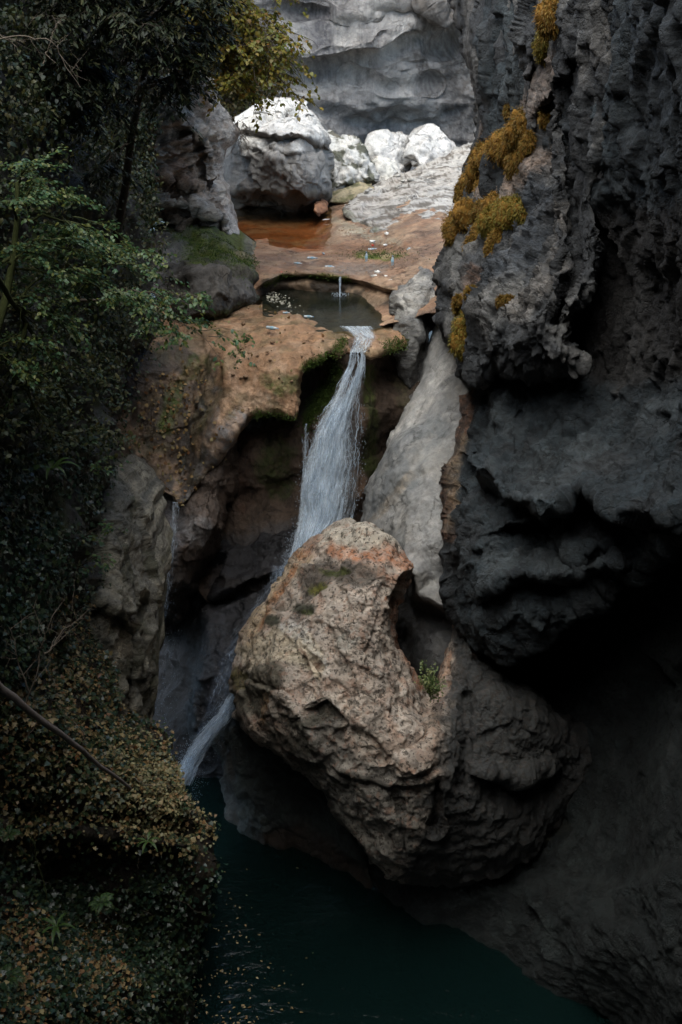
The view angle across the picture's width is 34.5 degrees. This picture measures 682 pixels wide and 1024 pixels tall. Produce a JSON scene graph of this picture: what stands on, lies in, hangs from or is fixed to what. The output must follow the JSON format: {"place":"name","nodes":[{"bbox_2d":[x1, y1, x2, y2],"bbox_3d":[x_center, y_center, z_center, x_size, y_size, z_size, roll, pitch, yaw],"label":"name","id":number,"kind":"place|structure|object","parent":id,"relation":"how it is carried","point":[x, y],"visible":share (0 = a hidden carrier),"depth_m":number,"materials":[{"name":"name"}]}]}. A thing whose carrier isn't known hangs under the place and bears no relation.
{"place":"outdoors","nodes":[
{"label":"outdoors","id":0,"kind":"place"},
{"bbox_2d":[0,0,203,693],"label":"wall","id":1,"kind":"structure","parent":0,"point":[97,412],"depth_m":15.13,"materials":[{"name":"plant"}]},
{"bbox_2d":[4,395,34,408],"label":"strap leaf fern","id":2,"kind":"object","parent":1,"relation":"attached to","point":[16,403],"visible":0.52,"depth_m":12.20,"materials":[{"name":"green plant"}]},
{"bbox_2d":[0,9,89,85],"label":"arching twig","id":3,"kind":"object","parent":1,"relation":"attached to","point":[23,39],"visible":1,"depth_m":11.02,"materials":[{"name":"wood"}]},
{"bbox_2d":[1,581,92,702],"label":"bare shrub","id":4,"kind":"object","parent":1,"relation":"attached to","point":[45,653],"visible":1,"depth_m":11.76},
{"bbox_2d":[0,277,100,436],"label":"mossy limb","id":5,"kind":"object","parent":1,"relation":"attached to","point":[19,311],"visible":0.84,"depth_m":11.10,"materials":[{"name":"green plant"}]},
{"bbox_2d":[32,457,81,479],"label":"strap leaf fern","id":6,"kind":"object","parent":1,"relation":"attached to","point":[51,463],"visible":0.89,"depth_m":13.65,"materials":[{"name":"green plant"}]},
{"bbox_2d":[0,450,121,710],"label":"ivy on wall","id":7,"kind":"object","parent":1,"relation":"attached to","point":[23,541],"visible":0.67,"depth_m":13.07,"materials":[{"name":"green plant"}]},
{"bbox_2d":[0,144,189,393],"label":"hornbeam tree","id":8,"kind":"object","parent":1,"relation":"attached to","point":[15,251],"visible":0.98,"depth_m":11.18,"materials":[{"name":"green plant"}]},
{"bbox_2d":[72,287,256,370],"bbox_3d":[-2.535,-2.344,13.931,2.860,1.118,1.115,11,27,22],"label":"hornbeam branch","id":9,"kind":"object","parent":8,"relation":"attached to","point":[147,299],"visible":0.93,"depth_m":13.60,"materials":[{"name":"green plant"}]},
{"bbox_2d":[79,552,116,573],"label":"hornbeam sprig","id":10,"kind":"object","parent":1,"relation":"attached to","point":[99,565],"visible":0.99,"depth_m":14.66,"materials":[{"name":"green plant"}]},
{"bbox_2d":[73,456,131,479],"bbox_3d":[-3.269,-0.552,14.773,1.000,0.508,0.420,19,31,35],"label":"hornbeam sprig","id":11,"kind":"object","parent":1,"relation":"attached to","point":[99,467],"visible":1,"depth_m":14.61,"materials":[{"name":"green plant"}]},
{"bbox_2d":[82,519,127,545],"bbox_3d":[-3.294,0.298,14.700,0.922,0.507,0.352,16,29,31],"label":"hornbeam sprig","id":12,"kind":"object","parent":1,"relation":"attached to","point":[105,533],"visible":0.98,"depth_m":14.60,"materials":[{"name":"green plant"}]},
{"bbox_2d":[87,454,172,722],"bbox_3d":[-3.610,1.438,19.174,1.226,4.822,5.523,0,25,0],"label":"rock outcrop","id":13,"kind":"object","parent":1,"relation":"attached to","point":[128,617],"visible":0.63,"depth_m":17.81,"materials":[{"name":"stone"}]},
{"bbox_2d":[20,0,247,263],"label":"yew tree","id":14,"kind":"object","parent":1,"relation":"attached to","point":[138,18],"visible":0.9,"depth_m":14.55,"materials":[{"name":"green plant"}]},
{"bbox_2d":[170,0,323,132],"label":"maple tree","id":15,"kind":"object","parent":1,"relation":"attached to","point":[253,41],"visible":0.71,"depth_m":22.48,"materials":[{"name":"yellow plant"}]},
{"bbox_2d":[0,602,217,1023],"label":"ivy bank","id":16,"kind":"structure","parent":0,"point":[91,833],"depth_m":14.63,"materials":[{"name":"plant"}]},
{"bbox_2d":[2,963,26,990],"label":"fern","id":17,"kind":"object","parent":16,"relation":"on","point":[16,972],"visible":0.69,"depth_m":11.95,"materials":[{"name":"green plant"}]},
{"bbox_2d":[20,826,46,899],"bbox_3d":[-3.496,3.966,12.480,0.235,1.102,0.134,0,25,0],"label":"bramble stem","id":18,"kind":"object","parent":16,"relation":"on","point":[40,873],"visible":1,"depth_m":12.46,"materials":[{"name":"brown plant"}]},
{"bbox_2d":[0,897,155,1023],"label":"leaf litter","id":19,"kind":"object","parent":16,"relation":"on","point":[37,959],"visible":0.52,"depth_m":12.87,"materials":[{"name":"brown plant"}]},
{"bbox_2d":[40,913,76,945],"bbox_3d":[-3.375,4.891,12.949,0.433,0.080,0.469,-14,29,-28],"label":"strap leaf fern","id":20,"kind":"object","parent":19,"relation":"on","point":[55,926],"visible":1,"depth_m":12.95,"materials":[{"name":"green plant"}]},
{"bbox_2d":[87,892,113,915],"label":"fern","id":21,"kind":"object","parent":16,"relation":"attached to","point":[104,896],"visible":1,"depth_m":13.45,"materials":[{"name":"green plant"}]},
{"bbox_2d":[20,635,199,1016],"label":"ivy stems","id":22,"kind":"object","parent":16,"relation":"on","point":[109,879],"visible":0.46,"depth_m":14.25,"materials":[{"name":"brown plant"}]},
{"bbox_2d":[0,591,220,865],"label":"ivy cover","id":23,"kind":"object","parent":16,"relation":"on","point":[20,766],"visible":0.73,"depth_m":13.86,"materials":[{"name":"green plant"}]},
{"bbox_2d":[0,825,23,842],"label":"fern","id":24,"kind":"object","parent":23,"relation":"attached to","point":[7,832],"visible":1,"depth_m":12.27,"materials":[{"name":"green plant"}]},
{"bbox_2d":[0,682,131,789],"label":"fallen branch","id":25,"kind":"object","parent":23,"relation":"on","point":[17,700],"visible":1,"depth_m":12.13,"materials":[{"name":"brown wood"}]},
{"bbox_2d":[20,687,167,791],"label":"creeper stems","id":26,"kind":"object","parent":23,"relation":"on","point":[77,734],"visible":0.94,"depth_m":13.01,"materials":[{"name":"brown plant"}]},
{"bbox_2d":[0,592,227,1023],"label":"ivy curtain","id":27,"kind":"object","parent":16,"relation":"attached to","point":[81,901],"visible":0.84,"depth_m":14.31,"materials":[{"name":"green plant"}]},
{"bbox_2d":[137,831,161,853],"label":"strap leaf fern","id":28,"kind":"object","parent":27,"relation":"attached to","point":[149,841],"visible":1,"depth_m":14.20,"materials":[{"name":"green plant"}]},
{"bbox_2d":[36,726,218,914],"bbox_3d":[-2.727,3.788,14.963,1.556,3.453,3.505,8,26,17],"label":"pale ivy","id":29,"kind":"object","parent":16,"relation":"on","point":[161,769],"visible":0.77,"depth_m":14.92,"materials":[{"name":"green plant"}]},
{"bbox_2d":[136,68,239,234],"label":"crag","id":30,"kind":"structure","parent":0,"point":[195,187],"depth_m":26.92,"materials":[{"name":"stone"}]},
{"bbox_2d":[135,74,214,230],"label":"crag plants","id":31,"kind":"object","parent":30,"relation":"attached to","point":[150,155],"visible":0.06,"depth_m":25.32,"materials":[{"name":"green plant"}]},
{"bbox_2d":[227,117,252,165],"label":"hanging roots","id":32,"kind":"object","parent":30,"relation":"hanging from","point":[241,134],"visible":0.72,"depth_m":29.62,"materials":[{"name":"grey plant"}]},
{"bbox_2d":[163,441,238,634],"bbox_3d":[-3.228,0.750,22.746,2.479,5.093,3.421,0,25,0],"label":"gully rock","id":33,"kind":"object","parent":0,"point":[197,521],"visible":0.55,"depth_m":21.48,"materials":[{"name":"stone"}]},
{"bbox_2d":[152,519,338,778],"bbox_3d":[-2.603,3.730,24.045,8.889,8.468,5.123,12,27,24],"label":"wet slide","id":34,"kind":"object","parent":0,"point":[197,655],"visible":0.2,"depth_m":22.01,"materials":[{"name":"stone"}]},
{"bbox_2d":[180,694,234,784],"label":"cascade","id":35,"kind":"object","parent":34,"relation":"on","point":[196,753],"visible":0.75,"depth_m":20.59,"materials":[{"name":"white liquid"}]},
{"bbox_2d":[110,304,406,504],"bbox_3d":[-1.691,-2.288,23.051,6.889,3.630,6.231,0,25,0],"label":"waterfall rock","id":36,"kind":"object","parent":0,"point":[252,390],"visible":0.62,"depth_m":21.61,"materials":[{"name":"brown stone"}]},
{"bbox_2d":[112,306,380,506],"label":"scattered leaves","id":37,"kind":"object","parent":36,"relation":"on","point":[168,425],"visible":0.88,"depth_m":21.77,"materials":[{"name":"green plant"}]},
{"bbox_2d":[266,326,278,329],"bbox_3d":[-1.359,-3.649,21.780,0.259,0.072,0.076,9,35,19],"label":"plastic bottle","id":38,"kind":"object","parent":36,"relation":"on","point":[271,327],"visible":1,"depth_m":21.76,"materials":[{"name":"white plastic"}]},
{"bbox_2d":[221,307,397,408],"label":"pebbles","id":39,"kind":"object","parent":36,"relation":"on","point":[240,348],"visible":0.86,"depth_m":21.25,"materials":[{"name":"stone"}]},
{"bbox_2d":[247,332,408,421],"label":"moss turf","id":40,"kind":"structure","parent":36,"relation":"on","point":[398,343],"depth_m":21.16,"materials":[{"name":"green plant"}]},
{"bbox_2d":[208,708,372,889],"bbox_3d":[-1.207,6.122,22.409,6.551,6.293,3.236,16,30,31],"label":"pool side rock","id":41,"kind":"object","parent":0,"point":[271,799],"visible":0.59,"depth_m":20.17,"materials":[{"name":"stone"}]},
{"bbox_2d":[198,340,419,602],"bbox_3d":[-1.725,-0.655,24.431,8.200,7.496,7.029,0,25,0],"label":"waterfall hollow","id":42,"kind":"object","parent":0,"point":[272,460],"visible":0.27,"depth_m":22.31,"materials":[{"name":"stone"}]},
{"bbox_2d":[275,326,371,566],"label":"waterfall","id":43,"kind":"structure","parent":42,"relation":"on","point":[321,495],"depth_m":21.19,"materials":[{"name":"white liquid"}]},
{"bbox_2d":[297,360,352,437],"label":"moss turf","id":44,"kind":"structure","parent":42,"relation":"attached to","point":[311,418],"depth_m":22.01,"materials":[{"name":"green plant"}]},
{"bbox_2d":[262,289,392,331],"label":"basin water","id":45,"kind":"structure","parent":0,"point":[333,311],"depth_m":23.45,"materials":[{"name":"liquid"}]},
{"bbox_2d":[266,292,299,307],"bbox_3d":[-1.260,-4.582,23.925,0.562,0.011,2.168,-11,27,-22],"label":"foam","id":46,"kind":"object","parent":45,"relation":"on","point":[267,297],"visible":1,"depth_m":24.16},
{"bbox_2d":[235,200,446,325],"bbox_3d":[-0.430,-7.444,30.189,6.661,2.060,19.820,-5,25,-10],"label":"river bed","id":47,"kind":"object","parent":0,"point":[272,233],"visible":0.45,"depth_m":26.43,"materials":[{"name":"brown stone"}]},
{"bbox_2d":[150,223,261,323],"bbox_3d":[-3.221,-6.075,26.348,3.029,1.343,8.179,0,25,0],"label":"boulder","id":48,"kind":"object","parent":47,"relation":"on","point":[224,288],"visible":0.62,"depth_m":23.98,"materials":[{"name":"stone"}]},
{"bbox_2d":[159,225,259,287],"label":"moss turf","id":49,"kind":"structure","parent":48,"relation":"on","point":[214,249],"depth_m":25.36,"materials":[{"name":"green plant"}]},
{"bbox_2d":[223,97,334,215],"bbox_3d":[-1.922,-10.998,33.699,3.476,3.248,7.156,0,25,0],"label":"boulder","id":50,"kind":"object","parent":47,"relation":"on","point":[287,166],"visible":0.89,"depth_m":31.39,"materials":[{"name":"white stone"}]},
{"bbox_2d":[314,198,327,216],"bbox_3d":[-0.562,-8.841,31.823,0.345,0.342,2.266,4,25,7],"label":"boulder","id":51,"kind":"object","parent":47,"relation":"on","point":[321,207],"visible":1,"depth_m":31.42,"materials":[{"name":"brown stone"}]},
{"bbox_2d":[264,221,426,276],"bbox_3d":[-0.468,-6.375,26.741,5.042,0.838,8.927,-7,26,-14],"label":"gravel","id":52,"kind":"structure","parent":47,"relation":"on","point":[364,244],"depth_m":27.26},
{"bbox_2d":[263,247,429,288],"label":"moss turf","id":53,"kind":"structure","parent":47,"relation":"on","point":[282,276],"depth_m":25.02,"materials":[{"name":"green plant"}]},
{"bbox_2d":[328,182,373,203],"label":"boulder","id":54,"kind":"object","parent":47,"relation":"on","point":[345,195],"visible":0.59,"depth_m":33.04,"materials":[{"name":"white stone"}]},
{"bbox_2d":[327,130,379,190],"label":"boulder","id":55,"kind":"object","parent":54,"relation":"on","point":[354,163],"visible":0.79,"depth_m":33.97,"materials":[{"name":"white stone"}]},
{"bbox_2d":[388,266,436,399],"bbox_3d":[1.572,-4.101,23.873,1.238,2.251,4.539,0,25,0],"label":"boulder","id":56,"kind":"object","parent":47,"relation":"on","point":[410,298],"visible":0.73,"depth_m":22.31,"materials":[{"name":"stone"}]},
{"bbox_2d":[210,0,476,185],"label":"back cliff","id":57,"kind":"structure","parent":0,"point":[393,65],"depth_m":39.60,"materials":[{"name":"stone"}]},
{"bbox_2d":[199,13,302,121],"bbox_3d":[-3.811,-14.371,37.029,3.942,6.424,6.065,22,33,38],"label":"cliff bush","id":58,"kind":"object","parent":57,"relation":"attached to","point":[233,105],"visible":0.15,"depth_m":37.15,"materials":[{"name":"plant"}]},
{"bbox_2d":[179,776,612,1023],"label":"pool water","id":59,"kind":"structure","parent":0,"point":[374,955],"depth_m":18.06,"materials":[{"name":"teal liquid"}]},
{"bbox_2d":[193,867,306,1023],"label":"floating leaves","id":60,"kind":"object","parent":59,"relation":"on","point":[206,1004],"visible":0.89,"depth_m":17.52,"materials":[{"name":"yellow plant"}]},
{"bbox_2d":[228,518,591,888],"bbox_3d":[1.744,3.730,18.798,7.723,7.448,5.391,0,25,0],"label":"boulder","id":61,"kind":"object","parent":59,"relation":"in","point":[478,771],"visible":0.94,"depth_m":16.88,"materials":[{"name":"stone"}]},
{"bbox_2d":[414,660,446,702],"bbox_3d":[1.337,2.495,16.452,0.525,1.010,0.674,0,25,0],"label":"pothole plant","id":62,"kind":"object","parent":61,"relation":"on","point":[428,684],"visible":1,"depth_m":16.42,"materials":[{"name":"green plant"}]},
{"bbox_2d":[342,142,471,232],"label":"rock slope","id":63,"kind":"structure","parent":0,"point":[433,183],"depth_m":31.06,"materials":[{"name":"white stone"}]},
{"bbox_2d":[344,172,413,205],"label":"rubble","id":64,"kind":"object","parent":63,"relation":"on","point":[396,187],"visible":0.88,"depth_m":32.46,"materials":[{"name":"white stone"}]},
{"bbox_2d":[372,155,400,183],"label":"boulder","id":65,"kind":"object","parent":63,"relation":"on","point":[386,168],"visible":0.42,"depth_m":34.99,"materials":[{"name":"white stone"}]},
{"bbox_2d":[364,129,411,172],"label":"boulder","id":66,"kind":"object","parent":63,"relation":"on","point":[386,143],"visible":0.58,"depth_m":36.09,"materials":[{"name":"white stone"}]},
{"bbox_2d":[403,123,455,166],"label":"boulder","id":67,"kind":"object","parent":63,"relation":"on","point":[427,142],"visible":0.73,"depth_m":35.93,"materials":[{"name":"white stone"}]},
{"bbox_2d":[360,323,493,688],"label":"polished buttress","id":68,"kind":"structure","parent":0,"point":[402,503],"depth_m":20.00,"materials":[{"name":"stone"}]},
{"bbox_2d":[365,548,681,1023],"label":"cave wall","id":69,"kind":"structure","parent":0,"point":[584,906],"depth_m":17.30,"materials":[{"name":"grey stone"}]},
{"bbox_2d":[438,0,681,666],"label":"wall","id":70,"kind":"structure","parent":0,"point":[561,499],"depth_m":15.30,"materials":[{"name":"grey stone"}]},
{"bbox_2d":[432,0,613,389],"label":"overhang","id":71,"kind":"object","parent":70,"relation":"attached to","point":[543,263],"visible":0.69,"depth_m":15.77,"materials":[{"name":"grey stone"}]},
{"bbox_2d":[450,293,462,316],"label":"moss cushion","id":72,"kind":"object","parent":71,"relation":"attached to","point":[456,303],"visible":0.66,"depth_m":17.38,"materials":[{"name":"plant"}]},
{"bbox_2d":[447,310,466,360],"bbox_3d":[1.979,-2.811,17.363,0.608,0.974,0.507,0,25,0],"label":"moss cushion","id":73,"kind":"object","parent":71,"relation":"attached to","point":[458,337],"visible":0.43,"depth_m":17.28,"materials":[{"name":"yellow plant"}]},
{"bbox_2d":[453,183,462,202],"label":"moss cushion","id":74,"kind":"object","parent":71,"relation":"attached to","point":[458,194],"visible":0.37,"depth_m":20.04,"materials":[{"name":"brown plant"}]},
{"bbox_2d":[439,190,498,248],"bbox_3d":[2.210,-4.887,18.488,0.665,1.188,1.665,-11,27,-22],"label":"moss cushion","id":75,"kind":"object","parent":71,"relation":"attached to","point":[461,216],"visible":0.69,"depth_m":18.46,"materials":[{"name":"plant"}]},
{"bbox_2d":[461,215,478,251],"bbox_3d":[2.301,-4.547,18.092,0.441,0.766,0.721,15,29,30],"label":"moss cushion","id":76,"kind":"object","parent":71,"relation":"attached to","point":[473,234],"visible":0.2,"depth_m":17.97,"materials":[{"name":"yellow plant"}]},
{"bbox_2d":[463,283,477,300],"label":"moss cushion","id":77,"kind":"object","parent":71,"relation":"attached to","point":[467,290],"visible":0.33,"depth_m":16.89,"materials":[{"name":"plant"}]},
{"bbox_2d":[471,178,478,194],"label":"moss cushion","id":78,"kind":"object","parent":71,"relation":"attached to","point":[476,184],"visible":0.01,"depth_m":18.93,"materials":[{"name":"brown plant"}]},
{"bbox_2d":[456,104,526,193],"bbox_3d":[2.574,-5.997,18.614,0.687,1.995,3.788,-3,25,-7],"label":"moss cushion","id":79,"kind":"object","parent":71,"relation":"attached to","point":[500,144],"visible":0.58,"depth_m":17.75,"materials":[{"name":"brown plant"}]},
{"bbox_2d":[482,227,502,257],"bbox_3d":[2.411,-4.198,17.218,0.402,0.610,0.288,0,25,0],"label":"moss cushion","id":80,"kind":"object","parent":71,"relation":"attached to","point":[493,237],"visible":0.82,"depth_m":17.13,"materials":[{"name":"yellow plant"}]},
{"bbox_2d":[476,192,528,238],"bbox_3d":[2.526,-4.543,17.040,0.690,0.868,1.209,-4,25,-9],"label":"moss cushion","id":81,"kind":"object","parent":71,"relation":"attached to","point":[502,212],"visible":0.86,"depth_m":16.93,"materials":[{"name":"plant"}]},
{"bbox_2d":[495,293,515,308],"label":"moss cushion","id":82,"kind":"object","parent":71,"relation":"attached to","point":[501,300],"visible":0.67,"depth_m":15.94,"materials":[{"name":"yellow plant"}]},
{"bbox_2d":[502,102,509,120],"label":"moss cushion","id":83,"kind":"object","parent":71,"relation":"attached to","point":[506,108],"visible":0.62,"depth_m":17.69,"materials":[{"name":"plant"}]},
{"bbox_2d":[503,128,536,180],"bbox_3d":[2.842,-5.507,17.072,0.534,0.992,1.128,-5,25,-11],"label":"moss cushion","id":84,"kind":"object","parent":71,"relation":"attached to","point":[524,149],"visible":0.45,"depth_m":16.80,"materials":[{"name":"plant"}]},
{"bbox_2d":[530,31,548,67],"bbox_3d":[2.956,-6.736,15.741,0.462,0.691,0.415,0,25,0],"label":"moss cushion","id":85,"kind":"object","parent":71,"relation":"attached to","point":[539,48],"visible":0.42,"depth_m":15.73,"materials":[{"name":"green plant"}]},
{"bbox_2d":[537,105,551,130],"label":"moss cushion","id":86,"kind":"object","parent":71,"relation":"attached to","point":[544,118],"visible":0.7,"depth_m":16.17,"materials":[{"name":"brown plant"}]},
{"bbox_2d":[531,0,558,41],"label":"moss cushion","id":87,"kind":"object","parent":71,"relation":"attached to","point":[545,19],"visible":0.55,"depth_m":14.98,"materials":[{"name":"plant"}]},
{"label":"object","id":88,"kind":"structure","parent":0,"visible":0},
{"bbox_2d":[0,0,197,482],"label":"undergrowth","id":89,"kind":"object","parent":88,"relation":"attached to","point":[8,16],"visible":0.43,"depth_m":14.42,"materials":[{"name":"green plant"}]},
{"bbox_2d":[79,438,98,446],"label":"fern","id":90,"kind":"object","parent":89,"relation":"attached to","point":[93,440],"visible":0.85,"depth_m":15.16,"materials":[{"name":"green plant"}]}
]}

